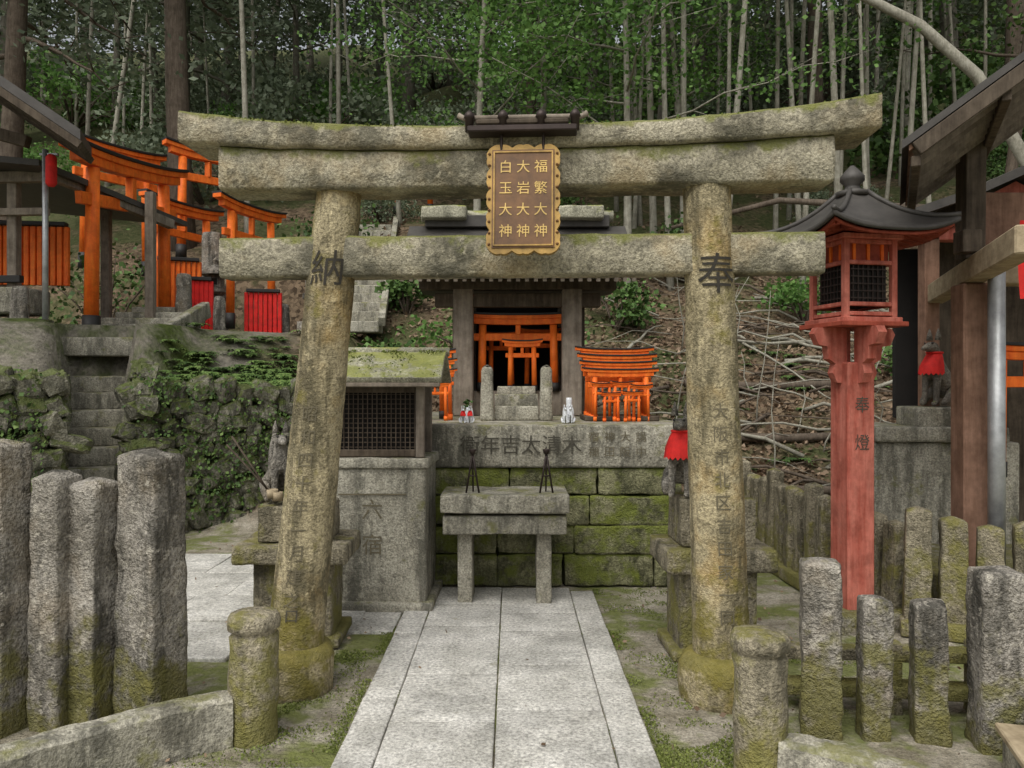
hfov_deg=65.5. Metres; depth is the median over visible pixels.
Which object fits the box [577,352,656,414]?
votive torii
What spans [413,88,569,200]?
bush
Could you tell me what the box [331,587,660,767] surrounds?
stone path
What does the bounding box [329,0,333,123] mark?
slim tree
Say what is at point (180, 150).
vermilion torii
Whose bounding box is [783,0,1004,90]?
forest tree
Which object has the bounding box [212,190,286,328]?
vermilion torii
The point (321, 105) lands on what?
bush
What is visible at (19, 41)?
cedar tree
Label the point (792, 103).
slim tree
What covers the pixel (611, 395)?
votive torii
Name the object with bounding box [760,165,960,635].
red wooden lantern
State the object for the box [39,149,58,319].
lamp post
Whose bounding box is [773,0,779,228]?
slim tree
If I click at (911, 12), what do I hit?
slim tree
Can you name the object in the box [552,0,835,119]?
forest tree
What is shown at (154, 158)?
vermilion torii
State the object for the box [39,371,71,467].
rock retaining wall
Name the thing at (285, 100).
bush
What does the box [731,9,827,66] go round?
bush
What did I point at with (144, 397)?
rock retaining wall
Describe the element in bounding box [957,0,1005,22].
forest tree
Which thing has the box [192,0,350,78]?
forest tree
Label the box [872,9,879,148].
slim tree
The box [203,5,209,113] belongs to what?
slim tree
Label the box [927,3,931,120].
slim tree
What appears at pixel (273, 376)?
ferns
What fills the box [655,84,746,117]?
bush
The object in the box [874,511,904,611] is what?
stone fence
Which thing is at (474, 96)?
bush
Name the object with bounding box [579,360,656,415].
votive torii
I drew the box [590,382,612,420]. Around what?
votive torii
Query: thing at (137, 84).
bush
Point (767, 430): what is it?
leaf litter
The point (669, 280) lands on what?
slim tree
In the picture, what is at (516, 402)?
stone steps
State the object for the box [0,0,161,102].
forest tree
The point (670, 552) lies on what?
stone pedestal
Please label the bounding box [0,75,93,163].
wooden shrine building
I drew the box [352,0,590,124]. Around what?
forest tree
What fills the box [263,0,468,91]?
forest tree
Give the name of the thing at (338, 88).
slim tree
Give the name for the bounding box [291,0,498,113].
forest tree
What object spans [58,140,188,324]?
vermilion torii
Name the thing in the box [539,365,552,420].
stone gate post
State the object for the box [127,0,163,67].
forest tree
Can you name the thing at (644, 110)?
bush
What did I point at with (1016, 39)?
cedar tree
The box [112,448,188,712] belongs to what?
stone fence post
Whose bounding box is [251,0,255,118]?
slim tree
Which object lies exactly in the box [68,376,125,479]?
stone stairs
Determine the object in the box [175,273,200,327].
stone marker
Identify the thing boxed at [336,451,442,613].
carved stone block
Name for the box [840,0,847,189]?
slim tree
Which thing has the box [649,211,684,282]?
shrub
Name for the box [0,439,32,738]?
stone fence post
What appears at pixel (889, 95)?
bush
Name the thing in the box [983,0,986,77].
slim tree
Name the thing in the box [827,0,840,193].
slim tree
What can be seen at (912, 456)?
stone pedestal
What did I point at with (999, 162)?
bush
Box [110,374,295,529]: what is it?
rock retaining wall
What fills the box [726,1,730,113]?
slim tree
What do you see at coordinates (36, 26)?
forest tree
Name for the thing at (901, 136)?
slim tree
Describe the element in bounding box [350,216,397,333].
stone stairs
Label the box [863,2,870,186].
slim tree
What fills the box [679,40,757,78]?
bush
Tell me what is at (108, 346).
stone stairs
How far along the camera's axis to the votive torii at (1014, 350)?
5.56 m
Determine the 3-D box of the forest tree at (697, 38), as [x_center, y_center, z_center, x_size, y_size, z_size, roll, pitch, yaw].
[7.072,-21.260,36.839,6.259,15.598,7.313,0,0,-21]
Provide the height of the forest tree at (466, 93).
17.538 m
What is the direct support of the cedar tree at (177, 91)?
on the ground
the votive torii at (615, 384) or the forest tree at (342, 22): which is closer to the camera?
the votive torii at (615, 384)
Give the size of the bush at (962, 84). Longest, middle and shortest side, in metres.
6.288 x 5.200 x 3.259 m
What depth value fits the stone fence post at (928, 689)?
3.44 m
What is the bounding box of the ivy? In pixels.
[0,365,290,532]
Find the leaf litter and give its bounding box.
[165,184,960,767]
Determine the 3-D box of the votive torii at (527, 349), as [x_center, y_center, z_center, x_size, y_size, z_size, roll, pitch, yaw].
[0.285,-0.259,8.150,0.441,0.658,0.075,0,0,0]
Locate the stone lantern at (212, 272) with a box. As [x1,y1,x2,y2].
[202,257,228,329]
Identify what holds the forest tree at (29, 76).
on the ground
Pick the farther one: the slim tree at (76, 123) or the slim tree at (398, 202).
the slim tree at (76, 123)
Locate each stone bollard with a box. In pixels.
[226,606,280,748]
[730,624,790,767]
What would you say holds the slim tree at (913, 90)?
on the ground
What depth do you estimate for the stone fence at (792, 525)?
6.27 m
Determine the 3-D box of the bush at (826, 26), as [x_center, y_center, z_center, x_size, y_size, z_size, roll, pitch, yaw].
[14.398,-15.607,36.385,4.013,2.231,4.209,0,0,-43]
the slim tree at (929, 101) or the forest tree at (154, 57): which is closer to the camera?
the slim tree at (929, 101)
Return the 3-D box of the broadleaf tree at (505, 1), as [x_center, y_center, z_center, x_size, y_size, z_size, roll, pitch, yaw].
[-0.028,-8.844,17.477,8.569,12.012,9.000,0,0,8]
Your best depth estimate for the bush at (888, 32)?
32.95 m
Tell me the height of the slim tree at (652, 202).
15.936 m
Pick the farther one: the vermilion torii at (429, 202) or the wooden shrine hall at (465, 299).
the vermilion torii at (429, 202)
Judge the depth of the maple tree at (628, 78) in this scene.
12.68 m
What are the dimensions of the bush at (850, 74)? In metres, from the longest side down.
5.149 x 4.909 x 3.001 m
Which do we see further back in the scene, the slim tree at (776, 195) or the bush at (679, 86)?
the bush at (679, 86)
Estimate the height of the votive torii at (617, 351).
0.644 m
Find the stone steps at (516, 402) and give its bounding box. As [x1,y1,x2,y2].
[494,386,538,419]
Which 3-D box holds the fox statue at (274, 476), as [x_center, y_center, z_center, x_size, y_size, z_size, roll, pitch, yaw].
[-1.430,0.467,4.892,0.238,0.494,0.355,0,0,0]
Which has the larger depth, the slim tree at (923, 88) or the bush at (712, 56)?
the bush at (712, 56)
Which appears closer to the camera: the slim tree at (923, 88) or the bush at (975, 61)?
the slim tree at (923, 88)
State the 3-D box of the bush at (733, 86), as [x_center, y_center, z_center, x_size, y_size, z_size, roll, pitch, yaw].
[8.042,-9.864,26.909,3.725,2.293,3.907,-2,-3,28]
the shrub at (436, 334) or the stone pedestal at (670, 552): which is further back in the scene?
the shrub at (436, 334)
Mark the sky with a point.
(69, 39)
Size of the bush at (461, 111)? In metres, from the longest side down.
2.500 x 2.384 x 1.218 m
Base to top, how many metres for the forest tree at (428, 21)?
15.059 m
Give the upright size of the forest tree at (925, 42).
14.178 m
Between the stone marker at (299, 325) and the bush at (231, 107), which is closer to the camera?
the stone marker at (299, 325)
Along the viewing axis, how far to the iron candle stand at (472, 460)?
5.55 m
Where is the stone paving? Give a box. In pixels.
[185,554,401,661]
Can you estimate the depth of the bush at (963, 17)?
30.43 m
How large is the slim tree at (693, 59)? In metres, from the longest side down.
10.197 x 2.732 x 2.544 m
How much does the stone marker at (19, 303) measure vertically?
0.674 m
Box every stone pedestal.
[231,497,360,647]
[650,491,777,661]
[874,406,1018,543]
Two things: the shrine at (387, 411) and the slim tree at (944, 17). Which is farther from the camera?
the slim tree at (944, 17)
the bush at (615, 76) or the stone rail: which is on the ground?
the bush at (615, 76)
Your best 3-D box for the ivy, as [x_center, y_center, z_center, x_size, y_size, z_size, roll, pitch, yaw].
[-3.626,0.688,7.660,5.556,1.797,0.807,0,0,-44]
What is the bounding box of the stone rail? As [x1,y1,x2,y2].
[786,639,967,715]
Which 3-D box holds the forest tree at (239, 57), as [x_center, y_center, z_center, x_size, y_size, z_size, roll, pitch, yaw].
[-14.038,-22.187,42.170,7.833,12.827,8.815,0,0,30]
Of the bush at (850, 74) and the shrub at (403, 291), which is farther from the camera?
the bush at (850, 74)
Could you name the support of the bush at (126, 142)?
on the ground
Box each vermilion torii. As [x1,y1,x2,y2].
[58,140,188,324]
[72,134,167,275]
[138,188,224,259]
[161,136,237,256]
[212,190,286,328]
[393,199,433,213]
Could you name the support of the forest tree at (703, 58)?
on the ground
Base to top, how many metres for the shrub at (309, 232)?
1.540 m
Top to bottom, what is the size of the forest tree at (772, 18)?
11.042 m
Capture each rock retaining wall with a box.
[0,365,94,492]
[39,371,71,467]
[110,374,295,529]
[126,357,159,449]
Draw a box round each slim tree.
[74,0,78,127]
[85,0,93,135]
[104,0,135,186]
[122,9,126,145]
[140,5,148,140]
[148,3,153,133]
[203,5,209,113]
[239,0,249,233]
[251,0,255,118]
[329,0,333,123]
[336,0,340,123]
[343,0,350,124]
[381,0,402,226]
[607,4,618,211]
[628,8,633,120]
[632,0,644,228]
[632,1,642,225]
[645,0,657,232]
[661,0,673,290]
[680,2,686,232]
[691,6,696,107]
[714,0,725,106]
[716,3,720,113]
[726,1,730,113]
[731,0,747,202]
[745,20,752,111]
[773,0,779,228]
[784,0,801,277]
[786,0,793,219]
[794,0,806,211]
[797,0,881,311]
[799,0,820,296]
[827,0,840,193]
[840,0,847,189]
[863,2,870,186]
[865,3,869,188]
[869,0,954,199]
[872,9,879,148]
[898,1,907,185]
[904,1,910,131]
[906,0,918,248]
[910,1,913,66]
[918,0,930,203]
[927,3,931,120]
[943,1,946,39]
[948,0,956,178]
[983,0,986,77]
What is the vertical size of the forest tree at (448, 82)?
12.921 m
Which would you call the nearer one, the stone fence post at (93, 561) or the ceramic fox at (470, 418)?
the stone fence post at (93, 561)
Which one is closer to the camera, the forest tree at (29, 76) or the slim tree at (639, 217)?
the slim tree at (639, 217)
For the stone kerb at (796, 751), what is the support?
on the ground
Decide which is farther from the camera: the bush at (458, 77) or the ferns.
the bush at (458, 77)
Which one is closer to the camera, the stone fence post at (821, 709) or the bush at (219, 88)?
the stone fence post at (821, 709)
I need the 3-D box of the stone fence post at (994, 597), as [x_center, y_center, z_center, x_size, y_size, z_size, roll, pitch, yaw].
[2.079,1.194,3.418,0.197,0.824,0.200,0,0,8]
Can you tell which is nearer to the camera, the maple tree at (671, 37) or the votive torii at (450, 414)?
the votive torii at (450, 414)
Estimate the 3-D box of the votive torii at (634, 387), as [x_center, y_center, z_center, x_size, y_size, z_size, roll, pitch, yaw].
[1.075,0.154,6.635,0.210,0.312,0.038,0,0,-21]
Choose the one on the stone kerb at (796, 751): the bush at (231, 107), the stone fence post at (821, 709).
the stone fence post at (821, 709)
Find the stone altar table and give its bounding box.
[440,486,569,602]
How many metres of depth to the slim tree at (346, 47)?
21.10 m
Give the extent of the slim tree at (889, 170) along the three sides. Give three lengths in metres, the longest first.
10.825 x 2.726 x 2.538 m
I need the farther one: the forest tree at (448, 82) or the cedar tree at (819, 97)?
the forest tree at (448, 82)
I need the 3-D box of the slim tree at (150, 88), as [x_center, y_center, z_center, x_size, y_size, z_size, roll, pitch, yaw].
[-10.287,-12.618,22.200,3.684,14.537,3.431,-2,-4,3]
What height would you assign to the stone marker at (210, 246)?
1.079 m
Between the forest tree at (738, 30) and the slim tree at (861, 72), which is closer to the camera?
the slim tree at (861, 72)
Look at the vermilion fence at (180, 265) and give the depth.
11.98 m
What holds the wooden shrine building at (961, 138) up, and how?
on the ground
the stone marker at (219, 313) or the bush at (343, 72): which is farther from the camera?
the bush at (343, 72)
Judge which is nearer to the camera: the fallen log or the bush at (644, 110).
the fallen log
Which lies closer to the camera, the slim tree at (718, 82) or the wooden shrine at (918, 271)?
the wooden shrine at (918, 271)
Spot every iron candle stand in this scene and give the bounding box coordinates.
[465,449,479,492]
[539,449,553,492]
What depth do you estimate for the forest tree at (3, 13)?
24.15 m
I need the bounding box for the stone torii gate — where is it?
[178,93,882,713]
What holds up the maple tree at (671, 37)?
on the ground
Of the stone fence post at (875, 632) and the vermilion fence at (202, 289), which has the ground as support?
the vermilion fence at (202, 289)
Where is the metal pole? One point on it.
(996, 400)
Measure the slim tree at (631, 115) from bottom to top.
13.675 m
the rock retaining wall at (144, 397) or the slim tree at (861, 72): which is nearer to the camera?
the rock retaining wall at (144, 397)
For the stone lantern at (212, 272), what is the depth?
12.30 m
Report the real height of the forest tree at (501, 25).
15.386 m
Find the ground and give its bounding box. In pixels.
[0,0,1005,767]
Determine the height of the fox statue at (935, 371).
0.613 m
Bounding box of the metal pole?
[987,272,1005,565]
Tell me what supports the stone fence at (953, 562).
on the ground
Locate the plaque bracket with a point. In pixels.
(502, 124)
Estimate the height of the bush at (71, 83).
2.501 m
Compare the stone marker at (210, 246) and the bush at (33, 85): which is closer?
the stone marker at (210, 246)
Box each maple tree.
[276,0,678,210]
[328,0,710,122]
[422,0,796,117]
[431,0,928,287]
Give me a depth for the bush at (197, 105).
24.19 m
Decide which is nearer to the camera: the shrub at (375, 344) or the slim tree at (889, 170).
the shrub at (375, 344)
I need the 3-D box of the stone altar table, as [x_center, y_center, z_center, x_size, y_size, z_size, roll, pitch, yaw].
[-0.049,1.155,5.699,0.895,0.796,0.508,0,0,0]
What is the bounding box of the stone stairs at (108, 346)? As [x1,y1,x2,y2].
[62,302,210,356]
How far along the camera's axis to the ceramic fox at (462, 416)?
6.28 m
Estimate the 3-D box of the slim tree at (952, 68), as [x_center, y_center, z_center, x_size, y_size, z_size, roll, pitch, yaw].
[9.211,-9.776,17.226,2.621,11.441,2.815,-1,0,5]
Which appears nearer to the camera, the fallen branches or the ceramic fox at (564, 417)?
the ceramic fox at (564, 417)
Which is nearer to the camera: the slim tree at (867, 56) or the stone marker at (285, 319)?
the stone marker at (285, 319)
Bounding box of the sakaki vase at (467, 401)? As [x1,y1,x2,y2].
[463,399,472,421]
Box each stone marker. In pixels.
[9,285,29,317]
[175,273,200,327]
[201,232,225,301]
[213,296,225,329]
[277,304,293,332]
[297,280,305,332]
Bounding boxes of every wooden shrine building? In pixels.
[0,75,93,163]
[900,52,1023,598]
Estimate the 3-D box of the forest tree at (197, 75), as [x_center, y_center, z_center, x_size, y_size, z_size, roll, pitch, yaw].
[-14.619,-22.191,37.788,7.110,16.863,8.320,0,0,8]
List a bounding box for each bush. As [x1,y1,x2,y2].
[0,41,165,129]
[23,135,80,176]
[26,64,78,94]
[75,114,192,181]
[80,70,153,104]
[99,56,202,98]
[104,74,233,137]
[107,112,283,208]
[190,67,249,108]
[208,98,276,117]
[214,54,407,125]
[229,53,344,111]
[234,65,292,81]
[261,66,456,125]
[301,63,350,96]
[360,199,420,222]
[369,80,427,107]
[370,90,470,125]
[384,23,471,91]
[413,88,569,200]
[430,98,497,122]
[440,37,565,98]
[456,68,586,118]
[537,71,584,112]
[552,85,623,123]
[560,197,618,217]
[561,57,658,99]
[582,65,674,120]
[638,63,712,104]
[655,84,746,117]
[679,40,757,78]
[701,50,798,111]
[724,25,901,111]
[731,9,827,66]
[782,17,862,53]
[786,183,891,221]
[794,18,913,78]
[845,39,1023,178]
[847,84,921,147]
[880,16,919,47]
[885,50,961,90]
[894,0,1005,53]
[910,30,1004,89]
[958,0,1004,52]
[986,141,1023,180]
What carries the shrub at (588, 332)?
on the ground
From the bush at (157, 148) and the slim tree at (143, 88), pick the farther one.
the slim tree at (143, 88)
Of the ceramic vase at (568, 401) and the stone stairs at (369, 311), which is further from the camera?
the stone stairs at (369, 311)
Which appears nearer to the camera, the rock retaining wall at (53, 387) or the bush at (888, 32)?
the rock retaining wall at (53, 387)
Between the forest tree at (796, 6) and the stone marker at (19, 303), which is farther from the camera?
the forest tree at (796, 6)
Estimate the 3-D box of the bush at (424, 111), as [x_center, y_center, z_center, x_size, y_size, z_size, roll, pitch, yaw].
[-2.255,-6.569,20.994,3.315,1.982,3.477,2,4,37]
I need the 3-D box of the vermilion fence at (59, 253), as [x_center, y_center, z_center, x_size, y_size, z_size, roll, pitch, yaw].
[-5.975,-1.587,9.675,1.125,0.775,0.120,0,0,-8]
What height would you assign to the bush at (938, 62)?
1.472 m
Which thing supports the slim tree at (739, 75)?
on the ground
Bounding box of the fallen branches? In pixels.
[585,277,891,485]
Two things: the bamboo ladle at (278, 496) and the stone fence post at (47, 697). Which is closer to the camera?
the stone fence post at (47, 697)
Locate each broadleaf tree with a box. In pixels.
[393,0,691,113]
[800,0,1023,172]
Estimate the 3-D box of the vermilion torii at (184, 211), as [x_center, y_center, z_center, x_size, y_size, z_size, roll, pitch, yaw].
[-5.400,-2.034,13.100,0.203,1.970,1.691,0,0,22]
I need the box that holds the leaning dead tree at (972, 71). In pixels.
[671,0,1023,228]
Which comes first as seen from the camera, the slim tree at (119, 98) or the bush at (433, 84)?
the slim tree at (119, 98)
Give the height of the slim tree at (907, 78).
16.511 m
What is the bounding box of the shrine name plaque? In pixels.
[486,144,559,255]
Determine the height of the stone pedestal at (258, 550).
0.839 m
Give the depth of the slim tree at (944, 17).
21.90 m
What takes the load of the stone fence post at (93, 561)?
on the ground
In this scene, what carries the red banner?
attached to the wooden shrine building at (961, 138)
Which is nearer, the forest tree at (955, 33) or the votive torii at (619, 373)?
the votive torii at (619, 373)
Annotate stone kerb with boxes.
[0,688,233,767]
[778,734,934,767]
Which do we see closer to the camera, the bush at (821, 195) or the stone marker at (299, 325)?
the stone marker at (299, 325)
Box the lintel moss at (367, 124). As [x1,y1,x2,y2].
[201,94,865,126]
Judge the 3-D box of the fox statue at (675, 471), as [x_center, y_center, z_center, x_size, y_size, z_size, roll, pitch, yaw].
[0.995,0.372,4.657,0.257,0.544,0.405,0,0,0]
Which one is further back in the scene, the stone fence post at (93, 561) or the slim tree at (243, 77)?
the slim tree at (243, 77)
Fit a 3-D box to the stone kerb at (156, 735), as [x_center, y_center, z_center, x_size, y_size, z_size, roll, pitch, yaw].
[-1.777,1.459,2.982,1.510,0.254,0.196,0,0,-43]
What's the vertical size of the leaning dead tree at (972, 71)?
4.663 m
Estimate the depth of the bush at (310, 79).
25.83 m
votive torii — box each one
[432,381,451,420]
[439,348,455,418]
[448,358,456,413]
[448,368,456,419]
[474,312,561,390]
[486,330,515,385]
[502,338,542,390]
[521,327,560,385]
[575,346,653,414]
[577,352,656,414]
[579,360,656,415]
[582,367,658,415]
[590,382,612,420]
[600,392,621,421]
[610,381,633,420]
[621,390,643,421]
[629,384,652,420]
[1006,342,1023,476]
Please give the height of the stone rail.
0.362 m
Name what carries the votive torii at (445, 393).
on the stone platform
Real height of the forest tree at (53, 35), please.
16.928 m
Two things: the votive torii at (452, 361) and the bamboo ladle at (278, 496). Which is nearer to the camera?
the bamboo ladle at (278, 496)
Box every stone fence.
[743,459,830,590]
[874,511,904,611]
[899,506,1023,642]
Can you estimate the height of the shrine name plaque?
0.535 m
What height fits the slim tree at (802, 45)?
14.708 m
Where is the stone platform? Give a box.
[432,412,681,586]
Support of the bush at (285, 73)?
on the ground
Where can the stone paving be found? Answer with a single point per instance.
(211, 606)
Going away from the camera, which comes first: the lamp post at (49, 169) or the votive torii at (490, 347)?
the votive torii at (490, 347)
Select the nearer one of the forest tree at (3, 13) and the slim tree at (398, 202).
the slim tree at (398, 202)
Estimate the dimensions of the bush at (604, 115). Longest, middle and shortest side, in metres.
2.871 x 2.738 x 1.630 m
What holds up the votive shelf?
on the stone platform
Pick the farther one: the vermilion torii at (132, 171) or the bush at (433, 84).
the bush at (433, 84)
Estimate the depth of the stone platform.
6.07 m
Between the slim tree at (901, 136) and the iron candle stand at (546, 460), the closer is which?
the iron candle stand at (546, 460)
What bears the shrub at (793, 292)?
on the ground
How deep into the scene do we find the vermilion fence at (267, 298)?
12.63 m
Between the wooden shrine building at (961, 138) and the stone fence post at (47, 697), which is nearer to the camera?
the stone fence post at (47, 697)
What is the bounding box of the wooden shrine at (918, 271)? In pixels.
[892,166,1023,417]
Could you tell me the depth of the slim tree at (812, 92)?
13.33 m
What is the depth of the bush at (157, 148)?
16.25 m
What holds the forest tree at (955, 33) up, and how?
on the ground
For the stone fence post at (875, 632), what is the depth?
3.46 m
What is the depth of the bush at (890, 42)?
27.80 m
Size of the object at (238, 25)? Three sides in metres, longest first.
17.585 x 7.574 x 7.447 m
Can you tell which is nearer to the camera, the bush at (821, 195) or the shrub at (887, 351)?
the shrub at (887, 351)
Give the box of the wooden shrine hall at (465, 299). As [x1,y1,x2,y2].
[400,205,635,415]
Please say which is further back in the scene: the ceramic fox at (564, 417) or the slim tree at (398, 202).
the slim tree at (398, 202)
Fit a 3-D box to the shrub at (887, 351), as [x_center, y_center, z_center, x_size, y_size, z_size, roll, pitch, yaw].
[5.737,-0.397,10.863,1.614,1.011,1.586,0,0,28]
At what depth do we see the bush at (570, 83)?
27.82 m
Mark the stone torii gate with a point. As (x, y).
(706, 167)
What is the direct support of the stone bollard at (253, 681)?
on the ground
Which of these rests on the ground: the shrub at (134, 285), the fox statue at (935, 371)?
the shrub at (134, 285)
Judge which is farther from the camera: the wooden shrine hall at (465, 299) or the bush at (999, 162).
the bush at (999, 162)
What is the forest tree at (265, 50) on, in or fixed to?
on the ground
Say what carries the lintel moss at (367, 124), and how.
on the stone torii gate
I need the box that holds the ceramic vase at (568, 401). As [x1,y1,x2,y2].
[565,398,572,422]
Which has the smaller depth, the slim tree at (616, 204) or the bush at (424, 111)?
the slim tree at (616, 204)
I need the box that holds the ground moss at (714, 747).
[169,585,904,767]
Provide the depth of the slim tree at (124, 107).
23.16 m
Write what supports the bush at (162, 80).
on the ground
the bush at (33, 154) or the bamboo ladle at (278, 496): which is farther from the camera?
the bush at (33, 154)
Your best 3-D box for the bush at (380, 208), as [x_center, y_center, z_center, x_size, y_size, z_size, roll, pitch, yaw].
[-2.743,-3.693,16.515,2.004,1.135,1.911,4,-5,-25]
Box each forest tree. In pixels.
[0,0,148,126]
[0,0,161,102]
[0,0,248,130]
[0,2,84,74]
[26,7,52,93]
[28,0,108,57]
[28,0,157,66]
[43,0,304,134]
[49,0,288,108]
[113,2,271,84]
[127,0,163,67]
[132,0,323,112]
[162,0,283,67]
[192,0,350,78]
[193,0,433,120]
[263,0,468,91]
[270,0,374,71]
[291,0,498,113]
[292,0,445,86]
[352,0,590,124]
[368,0,506,85]
[385,3,442,50]
[429,1,562,112]
[459,0,731,120]
[551,0,688,72]
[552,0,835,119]
[603,0,829,115]
[645,20,750,71]
[676,0,894,108]
[689,1,798,64]
[750,0,900,36]
[780,0,1005,91]
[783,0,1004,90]
[900,0,996,61]
[919,21,927,56]
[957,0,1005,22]
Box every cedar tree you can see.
[0,0,198,286]
[122,0,305,251]
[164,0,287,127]
[699,0,857,103]
[933,0,1023,147]
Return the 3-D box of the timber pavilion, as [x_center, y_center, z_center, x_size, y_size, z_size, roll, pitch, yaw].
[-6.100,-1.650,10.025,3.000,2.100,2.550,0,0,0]
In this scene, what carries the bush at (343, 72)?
on the ground
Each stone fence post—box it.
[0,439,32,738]
[26,469,82,732]
[68,477,118,724]
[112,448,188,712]
[798,557,843,740]
[855,594,894,741]
[908,598,952,747]
[964,565,1023,755]
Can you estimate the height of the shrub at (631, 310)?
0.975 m
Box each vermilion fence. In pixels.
[0,220,69,285]
[156,256,201,306]
[191,276,213,329]
[244,288,281,332]
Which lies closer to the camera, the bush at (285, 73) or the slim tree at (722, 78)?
the slim tree at (722, 78)
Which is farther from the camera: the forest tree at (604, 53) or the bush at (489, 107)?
the forest tree at (604, 53)
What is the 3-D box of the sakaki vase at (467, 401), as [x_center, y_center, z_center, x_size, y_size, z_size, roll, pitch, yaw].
[-0.355,0.213,6.449,0.088,0.194,0.067,0,0,0]
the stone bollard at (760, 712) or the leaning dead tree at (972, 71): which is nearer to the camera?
the stone bollard at (760, 712)
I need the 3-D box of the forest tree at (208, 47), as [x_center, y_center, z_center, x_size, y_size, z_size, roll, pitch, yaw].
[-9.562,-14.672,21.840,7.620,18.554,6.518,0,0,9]
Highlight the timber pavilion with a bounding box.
[0,156,187,317]
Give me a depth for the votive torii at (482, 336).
7.82 m
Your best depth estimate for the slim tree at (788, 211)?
17.15 m
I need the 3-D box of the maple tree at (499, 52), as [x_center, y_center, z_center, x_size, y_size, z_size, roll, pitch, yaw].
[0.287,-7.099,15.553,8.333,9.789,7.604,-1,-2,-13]
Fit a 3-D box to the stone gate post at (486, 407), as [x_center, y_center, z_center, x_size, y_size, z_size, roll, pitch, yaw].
[-0.211,0.079,6.750,0.116,0.483,0.120,0,0,0]
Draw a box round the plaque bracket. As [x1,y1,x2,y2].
[457,108,588,149]
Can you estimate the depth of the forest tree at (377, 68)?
35.08 m
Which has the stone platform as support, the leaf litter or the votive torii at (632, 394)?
the votive torii at (632, 394)
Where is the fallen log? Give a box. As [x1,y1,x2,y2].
[683,379,830,494]
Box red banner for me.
[1018,220,1023,298]
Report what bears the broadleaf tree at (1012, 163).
on the ground
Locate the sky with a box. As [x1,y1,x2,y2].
[31,0,857,52]
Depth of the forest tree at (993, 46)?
27.26 m
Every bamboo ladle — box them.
[226,444,282,500]
[231,436,277,498]
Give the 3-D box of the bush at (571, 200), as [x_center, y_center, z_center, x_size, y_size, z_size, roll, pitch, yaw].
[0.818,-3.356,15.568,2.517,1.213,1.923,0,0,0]
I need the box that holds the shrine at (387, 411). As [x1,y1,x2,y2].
[340,347,450,457]
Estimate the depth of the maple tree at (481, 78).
13.66 m
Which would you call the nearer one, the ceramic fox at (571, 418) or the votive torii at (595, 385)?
the ceramic fox at (571, 418)
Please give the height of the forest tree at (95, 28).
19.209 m
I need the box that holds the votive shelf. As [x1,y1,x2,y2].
[580,414,658,420]
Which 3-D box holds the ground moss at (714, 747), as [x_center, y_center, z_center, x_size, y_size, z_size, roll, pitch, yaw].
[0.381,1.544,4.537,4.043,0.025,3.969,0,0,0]
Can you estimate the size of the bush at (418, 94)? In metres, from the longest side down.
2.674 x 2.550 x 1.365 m
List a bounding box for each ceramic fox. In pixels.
[459,406,465,422]
[467,407,474,422]
[561,404,568,422]
[568,404,575,422]
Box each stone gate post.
[480,365,493,420]
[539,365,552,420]
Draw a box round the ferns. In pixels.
[13,322,890,484]
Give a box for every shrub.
[30,229,191,324]
[260,203,383,236]
[357,336,432,388]
[374,279,432,314]
[395,308,452,366]
[585,321,594,343]
[601,277,665,330]
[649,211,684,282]
[751,276,830,324]
[874,343,891,379]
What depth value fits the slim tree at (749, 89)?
18.81 m
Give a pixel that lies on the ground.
(30, 342)
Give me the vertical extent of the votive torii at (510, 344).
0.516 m
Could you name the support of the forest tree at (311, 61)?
on the ground
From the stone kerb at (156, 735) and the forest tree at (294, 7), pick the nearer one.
the stone kerb at (156, 735)
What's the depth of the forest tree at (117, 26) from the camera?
24.86 m
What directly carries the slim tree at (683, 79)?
on the ground
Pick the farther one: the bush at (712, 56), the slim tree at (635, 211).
the bush at (712, 56)
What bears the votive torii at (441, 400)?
on the stone platform
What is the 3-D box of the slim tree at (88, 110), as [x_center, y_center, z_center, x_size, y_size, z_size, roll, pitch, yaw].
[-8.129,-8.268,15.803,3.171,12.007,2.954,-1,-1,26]
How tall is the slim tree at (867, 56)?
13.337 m
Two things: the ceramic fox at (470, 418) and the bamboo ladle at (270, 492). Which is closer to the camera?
the bamboo ladle at (270, 492)
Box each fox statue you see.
[259,420,288,503]
[661,401,689,497]
[918,328,950,405]
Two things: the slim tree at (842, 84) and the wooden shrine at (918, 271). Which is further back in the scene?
the slim tree at (842, 84)

